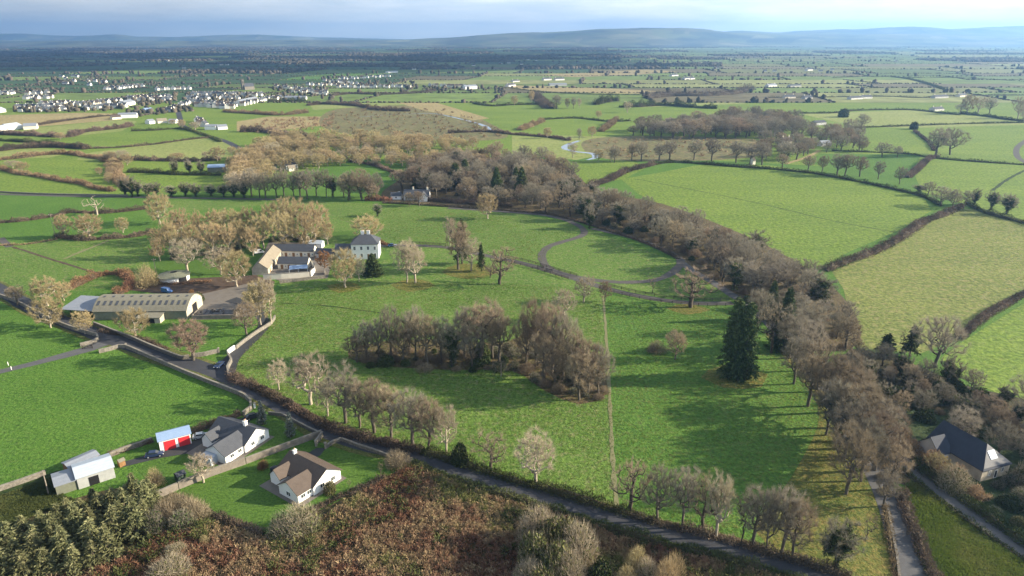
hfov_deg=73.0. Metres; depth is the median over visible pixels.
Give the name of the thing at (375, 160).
willow tree
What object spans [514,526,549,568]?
scrub bush
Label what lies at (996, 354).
field
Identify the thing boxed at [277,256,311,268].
stable range
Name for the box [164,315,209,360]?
bare tree
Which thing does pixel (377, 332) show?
bare tree
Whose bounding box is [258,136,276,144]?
willow tree
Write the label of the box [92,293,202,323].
barn
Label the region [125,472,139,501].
young spruce
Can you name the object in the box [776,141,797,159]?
wood tree
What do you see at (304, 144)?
willow tree
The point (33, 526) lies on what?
young spruce
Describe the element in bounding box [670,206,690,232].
woodland tree
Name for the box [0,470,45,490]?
stone wall
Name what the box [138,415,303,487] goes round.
lawn
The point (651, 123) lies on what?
wood tree
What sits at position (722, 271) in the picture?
woodland tree
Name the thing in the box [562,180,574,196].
woodland tree
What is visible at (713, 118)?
wood tree
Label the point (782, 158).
bare tree
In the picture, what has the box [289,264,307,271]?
glass canopy
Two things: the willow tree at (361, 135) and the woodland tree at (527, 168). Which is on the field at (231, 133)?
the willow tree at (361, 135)
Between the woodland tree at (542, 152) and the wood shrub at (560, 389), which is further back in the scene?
the woodland tree at (542, 152)
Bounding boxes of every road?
[0,283,833,575]
[176,111,242,148]
[214,356,233,371]
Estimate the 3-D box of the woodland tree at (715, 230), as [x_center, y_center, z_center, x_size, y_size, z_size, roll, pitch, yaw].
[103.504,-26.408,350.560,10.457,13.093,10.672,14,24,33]
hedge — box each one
[0,121,134,137]
[0,136,66,142]
[0,140,91,150]
[0,148,102,159]
[0,164,116,191]
[0,204,148,222]
[0,237,57,245]
[22,113,117,125]
[52,228,152,240]
[69,267,134,288]
[88,135,208,148]
[97,327,169,349]
[98,152,128,187]
[104,154,220,161]
[106,438,153,454]
[110,273,136,293]
[126,167,221,175]
[131,125,221,141]
[153,279,210,284]
[190,409,242,433]
[212,508,266,537]
[221,108,308,114]
[224,367,424,453]
[239,124,307,136]
[267,95,305,101]
[268,235,320,241]
[300,471,387,518]
[306,100,411,111]
[331,87,436,95]
[346,159,398,174]
[364,194,392,201]
[372,234,388,244]
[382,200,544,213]
[408,458,807,575]
[416,195,512,207]
[420,444,633,517]
[447,128,571,140]
[472,101,546,105]
[499,86,638,94]
[516,117,545,130]
[528,90,557,108]
[543,211,680,258]
[544,116,630,121]
[586,160,656,185]
[591,93,619,104]
[597,115,619,131]
[618,98,716,108]
[628,509,852,575]
[642,83,755,97]
[654,159,812,172]
[768,93,1021,97]
[781,107,960,114]
[811,171,942,205]
[822,200,967,271]
[832,75,1019,80]
[832,149,1023,164]
[858,121,1023,127]
[881,503,900,575]
[888,428,993,501]
[892,486,944,575]
[893,76,945,89]
[899,466,1023,559]
[904,152,940,177]
[907,454,1023,546]
[913,130,935,150]
[953,290,1023,339]
[959,110,1023,120]
[966,199,1023,223]
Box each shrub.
[144,466,167,487]
[216,246,227,253]
[228,243,239,251]
[257,457,268,469]
[323,481,336,496]
[359,350,377,363]
[366,361,375,368]
[376,348,385,353]
[376,354,394,367]
[393,354,400,361]
[400,358,410,366]
[415,362,433,374]
[416,347,427,356]
[421,352,433,361]
[433,352,448,363]
[436,348,449,356]
[451,364,462,372]
[459,350,475,359]
[468,366,477,372]
[469,358,483,367]
[472,343,488,353]
[477,347,491,358]
[481,352,490,364]
[492,360,508,372]
[493,345,502,354]
[500,356,508,363]
[501,342,514,352]
[506,346,521,358]
[507,360,520,369]
[517,361,536,374]
[529,371,541,382]
[532,361,541,367]
[538,378,550,387]
[551,381,567,394]
[553,375,565,384]
[568,387,577,394]
[582,383,596,391]
[593,393,605,400]
[599,384,609,394]
[601,219,610,225]
[609,223,618,228]
[619,220,630,224]
[623,226,634,233]
[640,226,648,231]
[645,338,667,355]
[649,236,659,242]
[664,235,677,242]
[679,244,689,253]
[688,248,703,257]
[697,257,707,264]
[709,271,720,279]
[738,287,747,294]
[743,295,750,303]
[784,278,800,289]
[827,326,841,337]
[838,341,850,350]
[876,369,884,376]
[885,364,897,373]
[885,375,899,385]
[890,384,910,401]
[891,398,910,412]
[900,373,919,385]
[910,398,925,409]
[911,407,936,424]
[923,373,940,383]
[926,389,947,406]
[930,380,950,394]
[934,407,945,414]
[947,393,969,406]
[947,404,963,414]
[949,378,968,394]
[964,387,990,402]
[968,423,990,439]
[974,401,987,415]
[974,415,987,425]
[988,396,1008,407]
[988,505,1004,517]
[989,423,1006,434]
[989,479,1005,489]
[994,490,1022,513]
[999,413,1023,432]
[1000,467,1022,487]
[1004,434,1022,451]
[1008,486,1023,500]
[1009,514,1023,529]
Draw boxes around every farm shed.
[0,125,8,130]
[2,122,22,129]
[23,123,38,129]
[207,164,227,172]
[548,83,566,85]
[787,84,800,86]
[811,120,826,124]
[817,140,830,146]
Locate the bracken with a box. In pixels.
[27,464,785,575]
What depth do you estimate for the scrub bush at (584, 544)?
137.89 m
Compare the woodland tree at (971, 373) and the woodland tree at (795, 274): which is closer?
the woodland tree at (971, 373)
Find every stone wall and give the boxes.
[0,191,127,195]
[0,294,98,346]
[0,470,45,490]
[93,321,188,359]
[98,344,251,415]
[109,437,151,456]
[156,482,178,497]
[177,457,245,488]
[195,349,217,356]
[226,352,231,374]
[227,345,234,352]
[235,315,275,348]
[245,430,321,463]
[263,271,309,279]
[268,411,317,431]
[279,275,323,283]
[310,260,314,275]
[316,431,322,443]
[327,437,340,447]
[341,437,387,456]
[887,507,900,575]
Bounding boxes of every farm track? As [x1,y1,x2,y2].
[0,193,281,199]
[0,237,12,246]
[12,247,93,272]
[64,240,108,258]
[602,295,618,505]
[784,150,820,163]
[991,170,1023,190]
[1013,140,1023,162]
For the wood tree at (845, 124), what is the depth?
749.93 m
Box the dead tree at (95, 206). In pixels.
[80,196,103,214]
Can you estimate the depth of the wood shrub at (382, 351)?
232.91 m
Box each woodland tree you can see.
[405,159,419,167]
[414,154,432,165]
[415,166,435,188]
[416,177,432,188]
[421,160,442,175]
[426,173,444,196]
[428,152,444,166]
[434,155,453,169]
[437,171,448,189]
[440,174,454,193]
[441,152,452,158]
[446,146,456,155]
[449,167,465,183]
[451,148,466,166]
[455,184,464,195]
[456,150,473,164]
[459,176,477,199]
[463,162,482,178]
[464,186,477,201]
[471,159,488,171]
[471,164,485,176]
[473,153,486,162]
[473,175,489,194]
[476,167,492,183]
[479,186,491,199]
[481,185,496,200]
[482,144,498,159]
[485,159,495,166]
[488,161,503,174]
[489,140,502,158]
[491,151,501,161]
[491,161,506,175]
[491,164,508,179]
[493,185,503,201]
[497,189,513,202]
[498,153,510,163]
[501,148,510,159]
[502,155,522,177]
[506,149,525,166]
[506,184,514,192]
[507,174,516,187]
[511,189,522,204]
[512,157,529,165]
[514,159,530,173]
[515,184,524,201]
[517,164,534,180]
[517,191,531,206]
[518,144,530,154]
[522,174,537,187]
[522,182,538,205]
[527,151,536,158]
[527,159,538,173]
[529,154,542,162]
[530,175,540,183]
[531,165,542,178]
[531,183,547,208]
[535,146,548,158]
[536,160,550,180]
[536,163,557,182]
[542,172,556,184]
[542,181,555,190]
[543,150,558,166]
[543,184,557,201]
[550,185,570,207]
[551,159,561,170]
[553,156,570,173]
[553,171,565,185]
[553,176,570,198]
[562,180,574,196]
[563,161,580,175]
[563,194,578,215]
[568,174,583,194]
[569,192,585,213]
[573,192,596,220]
[574,181,587,193]
[575,187,592,194]
[580,180,600,197]
[584,192,594,202]
[590,199,603,216]
[592,186,612,207]
[596,207,608,223]
[601,188,626,207]
[607,201,632,225]
[617,190,635,206]
[622,200,647,225]
[627,216,642,233]
[631,198,647,221]
[640,195,655,221]
[645,207,663,224]
[648,216,676,244]
[650,207,673,230]
[656,210,679,238]
[663,218,686,248]
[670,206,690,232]
[682,208,709,231]
[682,222,693,241]
[683,234,703,254]
[688,226,705,248]
[702,227,713,237]
[702,232,730,269]
[703,232,724,251]
[706,244,738,275]
[707,223,723,240]
[709,246,737,282]
[716,228,735,245]
[720,256,749,289]
[721,230,750,257]
[732,241,758,267]
[736,240,763,271]
[739,260,771,296]
[741,229,773,260]
[744,239,767,260]
[751,291,765,306]
[757,258,791,286]
[760,252,781,267]
[763,247,784,263]
[773,289,805,312]
[775,260,800,288]
[778,256,800,272]
[785,283,809,305]
[793,291,812,309]
[795,257,823,277]
[796,267,827,289]
[796,299,833,337]
[799,269,841,306]
[805,300,827,324]
[815,297,836,314]
[826,311,849,338]
[834,316,863,350]
[836,299,859,321]
[844,350,866,369]
[848,338,865,358]
[857,358,879,376]
[858,346,876,363]
[861,372,877,385]
[873,342,895,365]
[877,379,896,399]
[882,366,895,381]
[890,349,915,375]
[891,389,912,412]
[900,363,923,385]
[901,379,920,400]
[913,388,938,409]
[915,378,932,393]
[917,358,940,378]
[931,383,958,404]
[934,381,950,393]
[939,353,967,385]
[945,403,984,435]
[959,393,983,420]
[962,368,987,387]
[971,389,989,403]
[980,393,1009,419]
[981,418,1023,452]
[985,404,1017,430]
[997,383,1019,402]
[1007,374,1023,400]
[1007,459,1023,488]
[1011,401,1023,422]
[1019,489,1023,510]
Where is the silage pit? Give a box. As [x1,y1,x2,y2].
[191,308,240,318]
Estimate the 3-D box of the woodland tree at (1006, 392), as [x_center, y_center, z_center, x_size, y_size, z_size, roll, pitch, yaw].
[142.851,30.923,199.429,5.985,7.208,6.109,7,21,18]
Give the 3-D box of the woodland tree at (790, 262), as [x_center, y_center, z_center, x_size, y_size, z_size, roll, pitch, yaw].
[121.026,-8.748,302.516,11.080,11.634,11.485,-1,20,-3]
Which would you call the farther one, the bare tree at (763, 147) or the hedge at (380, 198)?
the bare tree at (763, 147)
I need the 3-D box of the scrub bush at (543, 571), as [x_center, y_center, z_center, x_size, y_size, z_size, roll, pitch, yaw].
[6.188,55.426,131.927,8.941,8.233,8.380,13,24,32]
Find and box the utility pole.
[42,470,48,492]
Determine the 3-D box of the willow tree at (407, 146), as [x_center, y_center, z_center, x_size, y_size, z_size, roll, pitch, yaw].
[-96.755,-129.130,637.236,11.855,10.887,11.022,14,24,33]
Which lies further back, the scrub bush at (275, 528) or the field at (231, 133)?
the field at (231, 133)
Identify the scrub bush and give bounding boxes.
[141,507,168,538]
[145,550,193,575]
[152,494,182,527]
[161,491,199,515]
[161,539,188,558]
[166,505,199,533]
[181,495,213,520]
[199,533,210,544]
[265,508,292,543]
[278,499,323,543]
[382,447,411,471]
[511,552,542,575]
[512,499,554,548]
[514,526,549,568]
[528,562,560,575]
[531,511,574,558]
[538,533,574,575]
[546,511,580,547]
[554,546,587,575]
[564,518,600,572]
[574,518,593,541]
[586,556,612,575]
[613,563,637,575]
[623,544,648,575]
[634,554,660,575]
[653,557,681,575]
[665,551,686,575]
[924,452,953,474]
[935,459,976,497]
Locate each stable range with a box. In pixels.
[252,245,281,274]
[274,244,316,256]
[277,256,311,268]
[308,240,324,247]
[314,248,335,258]
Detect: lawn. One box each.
[118,428,209,460]
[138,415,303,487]
[154,253,238,275]
[183,442,384,531]
[332,231,375,241]
[379,250,391,260]
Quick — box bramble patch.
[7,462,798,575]
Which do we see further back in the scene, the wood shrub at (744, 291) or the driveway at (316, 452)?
the wood shrub at (744, 291)
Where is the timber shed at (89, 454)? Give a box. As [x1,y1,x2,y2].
[61,449,99,469]
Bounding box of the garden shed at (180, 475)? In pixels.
[173,469,186,480]
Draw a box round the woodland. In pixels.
[0,46,1023,76]
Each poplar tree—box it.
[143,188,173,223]
[146,228,160,242]
[147,237,164,260]
[158,218,177,253]
[165,206,193,238]
[178,221,200,250]
[191,209,204,233]
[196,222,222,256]
[203,209,224,230]
[216,208,239,237]
[220,221,237,251]
[227,217,246,249]
[236,206,258,231]
[240,225,261,255]
[246,213,271,248]
[257,201,286,238]
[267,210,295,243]
[270,196,308,236]
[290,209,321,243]
[298,199,329,237]
[318,219,334,244]
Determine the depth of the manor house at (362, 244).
331.90 m
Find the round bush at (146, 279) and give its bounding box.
[133,263,161,288]
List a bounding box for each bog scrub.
[244,115,333,132]
[325,106,501,138]
[589,138,755,157]
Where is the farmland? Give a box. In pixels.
[0,47,1023,102]
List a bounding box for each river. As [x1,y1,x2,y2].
[364,113,491,130]
[561,141,597,159]
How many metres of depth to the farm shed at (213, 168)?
548.14 m
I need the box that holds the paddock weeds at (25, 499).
[0,477,86,526]
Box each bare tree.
[2,160,20,167]
[4,285,26,305]
[12,162,29,169]
[25,294,64,327]
[27,274,61,305]
[51,280,73,300]
[53,213,70,233]
[54,132,65,139]
[68,213,103,235]
[69,310,94,333]
[104,152,117,158]
[112,306,149,335]
[113,216,128,232]
[115,150,128,157]
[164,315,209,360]
[168,235,203,270]
[169,152,185,158]
[176,119,185,126]
[189,121,200,129]
[200,245,229,274]
[206,145,224,160]
[212,249,250,286]
[227,145,235,153]
[229,299,259,335]
[240,167,256,196]
[240,290,256,302]
[244,277,273,324]
[251,173,264,197]
[255,172,272,198]
[255,276,276,323]
[265,356,287,389]
[267,171,282,197]
[272,168,289,195]
[281,348,331,404]
[285,174,298,196]
[290,168,307,197]
[296,167,313,198]
[308,169,322,195]
[309,378,335,415]
[315,249,331,267]
[317,168,329,196]
[320,357,360,423]
[325,174,336,196]
[328,247,357,287]
[336,173,355,199]
[336,174,345,196]
[339,333,369,362]
[339,379,371,427]
[340,170,354,199]
[346,374,396,432]
[347,168,374,199]
[351,254,364,281]
[352,318,381,354]
[360,172,372,197]
[362,318,387,356]
[364,182,379,197]
[368,384,404,437]
[370,172,384,195]
[377,305,399,355]
[383,386,432,443]
[388,169,410,189]
[388,322,414,359]
[389,237,416,281]
[396,308,415,351]
[400,243,426,282]
[400,304,426,355]
[402,164,427,187]
[404,192,413,204]
[407,396,444,445]
[408,314,441,362]
[411,191,424,205]
[419,162,435,173]
[427,402,459,449]
[428,315,449,362]
[433,159,463,172]
[436,322,462,366]
[442,216,453,245]
[444,219,470,269]
[451,304,475,357]
[455,236,480,270]
[455,294,510,359]
[456,320,487,366]
[460,170,477,179]
[467,428,507,468]
[475,192,498,218]
[479,303,504,358]
[482,245,518,284]
[482,266,494,277]
[484,308,515,361]
[510,312,538,364]
[511,95,518,105]
[511,425,556,483]
[518,298,550,363]
[527,332,558,380]
[529,90,534,101]
[531,300,569,373]
[535,190,553,212]
[543,127,551,136]
[543,352,568,387]
[549,310,584,376]
[551,94,562,108]
[552,288,577,321]
[558,326,588,387]
[564,98,569,106]
[564,348,598,399]
[567,338,610,392]
[568,142,576,157]
[571,97,575,108]
[573,275,594,301]
[586,342,617,393]
[587,126,596,134]
[593,149,603,160]
[598,280,612,300]
[606,146,614,161]
[608,455,652,510]
[610,146,620,162]
[623,101,632,112]
[627,142,636,160]
[636,141,648,160]
[639,460,681,519]
[648,277,655,292]
[654,143,667,160]
[663,138,677,158]
[665,329,687,359]
[668,466,701,525]
[669,265,724,307]
[685,470,729,527]
[688,138,702,159]
[704,468,738,536]
[705,137,720,160]
[729,140,745,162]
[735,483,779,544]
[737,491,755,545]
[744,142,760,163]
[747,287,777,332]
[755,142,772,164]
[756,302,794,353]
[757,486,789,547]
[760,483,810,552]
[776,154,790,168]
[776,305,811,358]
[779,333,821,384]
[782,493,821,555]
[786,316,828,370]
[794,352,834,406]
[800,155,816,169]
[801,334,843,390]
[808,348,867,391]
[811,374,850,435]
[817,156,830,171]
[823,378,864,440]
[823,418,880,494]
[826,391,871,455]
[829,153,848,174]
[833,362,880,407]
[837,378,899,430]
[839,152,856,175]
[844,413,896,481]
[855,113,871,123]
[855,156,869,176]
[856,408,914,470]
[861,397,904,452]
[863,513,878,537]
[873,161,886,178]
[874,141,893,156]
[875,467,903,506]
[876,440,915,489]
[894,146,903,156]
[894,166,909,183]
[900,329,910,355]
[909,313,974,364]
[927,127,952,153]
[940,127,972,154]
[954,104,964,111]
[961,94,977,111]
[974,96,988,112]
[985,96,998,113]
[1012,96,1023,117]
[1019,106,1023,117]
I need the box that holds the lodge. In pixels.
[403,186,430,201]
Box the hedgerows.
[0,46,1023,102]
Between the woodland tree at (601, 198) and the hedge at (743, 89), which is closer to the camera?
the woodland tree at (601, 198)
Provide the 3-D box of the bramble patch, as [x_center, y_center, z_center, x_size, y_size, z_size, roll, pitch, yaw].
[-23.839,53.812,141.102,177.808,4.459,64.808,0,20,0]
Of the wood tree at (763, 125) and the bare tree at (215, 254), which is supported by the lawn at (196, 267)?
the bare tree at (215, 254)
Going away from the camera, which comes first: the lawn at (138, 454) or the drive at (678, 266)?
the lawn at (138, 454)
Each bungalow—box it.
[186,416,273,465]
[259,448,345,506]
[917,420,1012,481]
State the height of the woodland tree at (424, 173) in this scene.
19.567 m
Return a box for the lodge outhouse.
[390,192,401,199]
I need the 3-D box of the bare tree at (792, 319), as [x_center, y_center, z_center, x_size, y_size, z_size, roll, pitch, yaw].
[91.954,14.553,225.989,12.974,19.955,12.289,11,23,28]
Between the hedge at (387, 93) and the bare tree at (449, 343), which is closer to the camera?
the bare tree at (449, 343)
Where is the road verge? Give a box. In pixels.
[0,281,857,575]
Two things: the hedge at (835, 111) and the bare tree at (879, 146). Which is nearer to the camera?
the bare tree at (879, 146)
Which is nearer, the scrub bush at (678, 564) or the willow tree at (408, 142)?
the scrub bush at (678, 564)
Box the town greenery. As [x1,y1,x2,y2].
[1,75,504,116]
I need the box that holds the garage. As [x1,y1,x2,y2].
[155,425,191,450]
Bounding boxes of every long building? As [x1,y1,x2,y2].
[110,114,120,119]
[118,99,135,104]
[118,112,137,117]
[145,119,154,123]
[156,118,167,122]
[204,124,217,129]
[217,124,227,129]
[235,97,256,104]
[284,96,306,99]
[462,84,476,88]
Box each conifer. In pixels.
[255,400,267,425]
[284,412,296,438]
[360,253,383,278]
[410,167,422,188]
[443,162,463,189]
[453,218,468,263]
[461,159,469,172]
[476,243,485,270]
[490,167,502,197]
[508,166,517,192]
[512,166,529,200]
[715,297,748,380]
[727,302,760,383]
[761,280,779,321]
[763,286,799,353]
[874,333,897,358]
[899,325,921,356]
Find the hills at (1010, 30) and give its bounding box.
[726,26,1023,34]
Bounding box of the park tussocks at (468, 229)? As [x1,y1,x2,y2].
[341,209,577,258]
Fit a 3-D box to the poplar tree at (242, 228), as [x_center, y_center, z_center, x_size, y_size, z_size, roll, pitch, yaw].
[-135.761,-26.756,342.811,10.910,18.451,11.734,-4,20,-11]
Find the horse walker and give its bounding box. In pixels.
[157,270,189,282]
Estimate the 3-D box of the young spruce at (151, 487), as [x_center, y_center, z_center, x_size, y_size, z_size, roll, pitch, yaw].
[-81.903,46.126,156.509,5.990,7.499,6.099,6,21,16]
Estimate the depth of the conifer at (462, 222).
322.52 m
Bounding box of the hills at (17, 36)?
[0,33,402,40]
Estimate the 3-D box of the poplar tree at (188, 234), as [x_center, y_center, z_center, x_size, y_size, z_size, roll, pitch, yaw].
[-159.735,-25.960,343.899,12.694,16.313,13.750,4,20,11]
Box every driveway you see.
[123,417,250,466]
[309,448,324,456]
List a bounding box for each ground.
[0,49,1023,570]
[7,469,764,575]
[131,275,274,293]
[194,282,266,319]
[263,242,331,279]
[319,105,507,140]
[328,282,359,292]
[348,329,607,403]
[381,157,860,350]
[391,278,434,291]
[442,264,495,278]
[581,136,770,160]
[666,304,709,314]
[701,365,767,388]
[757,333,891,575]
[800,349,909,485]
[846,349,1023,436]
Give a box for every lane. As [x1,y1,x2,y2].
[0,341,107,373]
[225,297,268,371]
[676,261,926,575]
[883,436,1023,558]
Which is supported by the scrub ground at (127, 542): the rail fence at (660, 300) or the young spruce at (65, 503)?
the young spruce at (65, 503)
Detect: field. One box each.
[0,103,1023,194]
[0,113,121,126]
[0,148,68,158]
[0,172,108,193]
[0,195,149,218]
[0,218,55,243]
[0,238,149,290]
[0,301,86,368]
[0,350,248,484]
[0,470,85,525]
[5,159,104,181]
[36,120,136,134]
[64,211,149,236]
[68,129,203,147]
[77,138,234,160]
[118,320,255,353]
[122,122,177,133]
[128,174,223,191]
[154,200,383,237]
[193,103,305,113]
[236,203,890,575]
[237,116,320,130]
[282,71,397,79]
[308,103,403,109]
[349,163,392,199]
[401,103,487,119]
[445,103,529,115]
[496,116,537,132]
[503,85,652,93]
[512,135,610,159]
[538,115,623,136]
[543,70,676,76]
[564,160,644,182]
[605,291,892,574]
[614,109,729,117]
[621,165,930,269]
[649,103,745,106]
[805,110,1023,127]
[807,154,920,175]
[832,209,1023,352]
[860,128,927,153]
[898,409,1023,534]
[905,479,1023,575]
[915,160,1023,219]
[919,125,1023,161]
[941,304,1023,398]
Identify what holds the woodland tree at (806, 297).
on the woodland ground at (553, 208)
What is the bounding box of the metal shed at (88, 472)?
[51,453,115,495]
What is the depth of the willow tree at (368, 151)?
593.48 m
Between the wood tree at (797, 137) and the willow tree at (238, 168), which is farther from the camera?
the wood tree at (797, 137)
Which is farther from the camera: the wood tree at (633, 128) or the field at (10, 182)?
the wood tree at (633, 128)
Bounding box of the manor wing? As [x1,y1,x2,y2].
[334,243,350,258]
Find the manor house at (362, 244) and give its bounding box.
[350,230,380,258]
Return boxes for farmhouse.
[287,165,295,170]
[505,82,515,86]
[553,77,564,79]
[765,83,776,86]
[782,94,795,97]
[801,94,812,98]
[847,95,862,99]
[861,95,872,98]
[929,105,944,110]
[930,94,948,97]
[955,92,966,96]
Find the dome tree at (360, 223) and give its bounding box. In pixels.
[350,213,383,234]
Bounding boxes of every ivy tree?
[116,175,128,193]
[123,174,135,196]
[129,180,143,195]
[140,183,153,196]
[149,181,162,194]
[163,185,177,196]
[169,158,177,171]
[177,181,190,195]
[184,160,192,171]
[187,183,200,196]
[196,160,205,171]
[204,185,216,195]
[216,184,230,196]
[225,181,238,196]
[236,180,248,197]
[371,203,382,215]
[583,204,596,228]
[817,513,871,569]
[913,184,925,191]
[921,181,937,194]
[930,185,958,205]
[947,189,962,205]
[961,190,975,204]
[972,187,982,201]
[984,190,1001,208]
[997,193,1020,214]
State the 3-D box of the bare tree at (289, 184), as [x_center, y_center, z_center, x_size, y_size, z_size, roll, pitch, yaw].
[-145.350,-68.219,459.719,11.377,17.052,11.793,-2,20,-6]
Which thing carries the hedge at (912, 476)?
on the field at (990, 564)
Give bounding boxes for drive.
[381,244,733,304]
[447,207,684,283]
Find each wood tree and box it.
[628,125,639,135]
[634,116,652,126]
[634,120,652,135]
[645,127,654,137]
[647,114,662,121]
[647,118,663,135]
[653,120,668,137]
[664,120,682,138]
[674,114,694,123]
[677,118,690,135]
[680,125,697,138]
[686,118,703,137]
[689,110,704,118]
[693,112,706,129]
[696,117,712,133]
[700,125,713,137]
[703,116,720,132]
[705,120,717,134]
[708,123,723,137]
[713,118,737,136]
[714,109,730,115]
[720,123,733,138]
[721,109,737,115]
[726,106,741,114]
[727,120,746,137]
[731,117,745,135]
[736,113,750,119]
[737,123,756,137]
[742,117,759,135]
[747,105,762,115]
[753,122,766,134]
[754,138,772,149]
[755,130,776,141]
[758,115,771,122]
[759,123,771,134]
[766,137,777,148]
[767,116,783,128]
[769,112,781,118]
[769,128,783,138]
[774,125,788,132]
[774,144,787,157]
[775,111,791,118]
[775,132,786,137]
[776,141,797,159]
[777,136,794,144]
[783,119,804,133]
[786,108,804,118]
[788,115,802,121]
[790,132,802,143]
[792,142,808,159]
[794,118,814,133]
[795,136,815,155]
[800,139,816,153]
[804,125,822,137]
[812,137,820,145]
[816,131,827,139]
[820,126,837,139]
[821,140,833,152]
[826,129,840,138]
[830,130,845,147]
[832,134,850,150]
[839,118,859,129]
[842,127,856,142]
[843,123,853,131]
[848,134,858,147]
[850,123,866,133]
[850,134,869,149]
[853,127,866,134]
[855,141,868,151]
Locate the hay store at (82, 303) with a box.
[61,295,98,317]
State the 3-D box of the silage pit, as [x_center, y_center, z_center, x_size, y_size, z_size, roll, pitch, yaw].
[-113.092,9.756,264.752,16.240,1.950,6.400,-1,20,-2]
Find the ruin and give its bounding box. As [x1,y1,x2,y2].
[750,157,755,164]
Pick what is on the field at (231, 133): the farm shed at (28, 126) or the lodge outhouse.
the farm shed at (28, 126)
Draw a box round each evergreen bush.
[449,440,467,467]
[838,108,849,117]
[909,121,918,129]
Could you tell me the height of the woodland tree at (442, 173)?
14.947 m
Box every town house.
[200,120,208,126]
[206,102,211,107]
[219,104,225,108]
[228,104,234,108]
[239,101,245,105]
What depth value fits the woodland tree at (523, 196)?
430.52 m
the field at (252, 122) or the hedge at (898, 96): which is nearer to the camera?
the field at (252, 122)
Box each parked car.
[144,450,163,458]
[192,431,205,439]
[213,361,224,368]
[244,412,258,419]
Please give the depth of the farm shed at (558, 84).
1548.66 m
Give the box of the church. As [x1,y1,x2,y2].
[240,79,254,89]
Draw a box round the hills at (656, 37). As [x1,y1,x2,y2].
[0,28,1023,46]
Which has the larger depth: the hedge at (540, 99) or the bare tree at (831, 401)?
the hedge at (540, 99)
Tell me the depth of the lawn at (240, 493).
164.07 m
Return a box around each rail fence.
[399,241,445,244]
[501,259,567,278]
[503,255,576,275]
[601,287,727,305]
[608,284,729,300]
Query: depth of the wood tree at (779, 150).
612.63 m
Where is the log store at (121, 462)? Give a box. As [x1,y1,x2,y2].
[116,457,125,467]
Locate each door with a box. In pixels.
[88,475,99,485]
[163,439,175,449]
[178,435,190,445]
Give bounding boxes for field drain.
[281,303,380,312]
[638,179,892,231]
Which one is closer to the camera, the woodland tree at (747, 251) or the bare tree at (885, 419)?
the bare tree at (885, 419)
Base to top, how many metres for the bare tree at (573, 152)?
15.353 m
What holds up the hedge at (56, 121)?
on the field at (26, 118)
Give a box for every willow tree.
[94,167,101,174]
[102,175,111,181]
[105,165,115,174]
[106,151,116,157]
[114,162,124,170]
[120,153,133,164]
[222,163,234,172]
[222,174,231,184]
[224,155,238,167]
[225,171,254,187]
[226,164,247,174]
[229,160,250,170]
[230,169,250,184]
[231,153,251,165]
[233,146,250,154]
[244,158,259,170]
[246,146,263,157]
[246,149,262,162]
[251,142,262,149]
[252,137,268,143]
[254,155,265,161]
[257,157,271,168]
[257,162,277,176]
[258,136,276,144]
[263,141,279,150]
[264,149,275,157]
[264,154,278,165]
[267,129,285,137]
[271,146,284,153]
[274,157,291,168]
[276,149,289,157]
[279,136,291,144]
[280,139,296,151]
[280,158,297,169]
[281,151,298,162]
[285,130,301,140]
[292,140,310,151]
[293,153,310,167]
[304,135,316,143]
[309,153,324,167]
[310,148,328,162]
[313,140,328,149]
[316,127,330,142]
[316,138,333,149]
[316,147,336,165]
[324,134,336,144]
[327,130,338,137]
[330,138,340,146]
[331,141,340,149]
[334,155,345,165]
[337,132,349,143]
[337,142,352,154]
[342,148,362,162]
[347,138,359,147]
[347,146,359,154]
[348,134,359,142]
[351,129,366,135]
[352,152,365,164]
[354,132,365,144]
[358,145,375,161]
[366,130,380,142]
[368,154,378,160]
[372,157,380,162]
[373,138,384,149]
[374,147,384,159]
[376,136,389,147]
[381,135,404,147]
[384,151,397,161]
[384,155,396,165]
[385,145,400,152]
[385,146,403,158]
[391,131,403,138]
[395,152,408,165]
[401,143,411,153]
[403,134,416,146]
[403,139,411,149]
[412,139,421,148]
[413,134,427,145]
[413,146,425,156]
[420,141,432,152]
[437,136,452,147]
[438,132,454,143]
[442,140,450,149]
[449,137,462,146]
[460,140,471,148]
[469,136,478,149]
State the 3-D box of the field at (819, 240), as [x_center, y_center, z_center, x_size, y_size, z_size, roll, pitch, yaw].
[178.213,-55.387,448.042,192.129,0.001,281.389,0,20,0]
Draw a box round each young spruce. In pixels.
[0,520,25,554]
[0,547,16,575]
[0,548,41,575]
[4,539,22,574]
[14,515,43,545]
[20,529,53,564]
[23,524,46,546]
[30,547,63,575]
[32,510,46,534]
[39,511,69,551]
[49,524,81,568]
[50,502,71,525]
[58,543,90,575]
[60,497,73,524]
[62,501,93,543]
[75,498,88,515]
[75,516,115,554]
[79,507,96,539]
[79,539,108,574]
[84,488,103,507]
[88,492,108,515]
[89,523,125,565]
[94,514,113,529]
[99,504,134,544]
[102,487,116,504]
[113,500,128,527]
[116,486,134,518]
[121,495,152,543]
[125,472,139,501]
[134,480,163,513]
[137,498,152,527]
[143,478,165,502]
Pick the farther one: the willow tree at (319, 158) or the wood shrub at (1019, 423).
the willow tree at (319, 158)
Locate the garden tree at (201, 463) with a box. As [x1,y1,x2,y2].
[184,452,216,482]
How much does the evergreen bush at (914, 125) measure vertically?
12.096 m
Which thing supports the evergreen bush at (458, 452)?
on the field at (592, 253)
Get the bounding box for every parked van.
[161,287,172,292]
[254,249,263,253]
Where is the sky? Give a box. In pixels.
[0,0,1023,38]
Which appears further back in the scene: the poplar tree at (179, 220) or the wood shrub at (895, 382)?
the poplar tree at (179, 220)

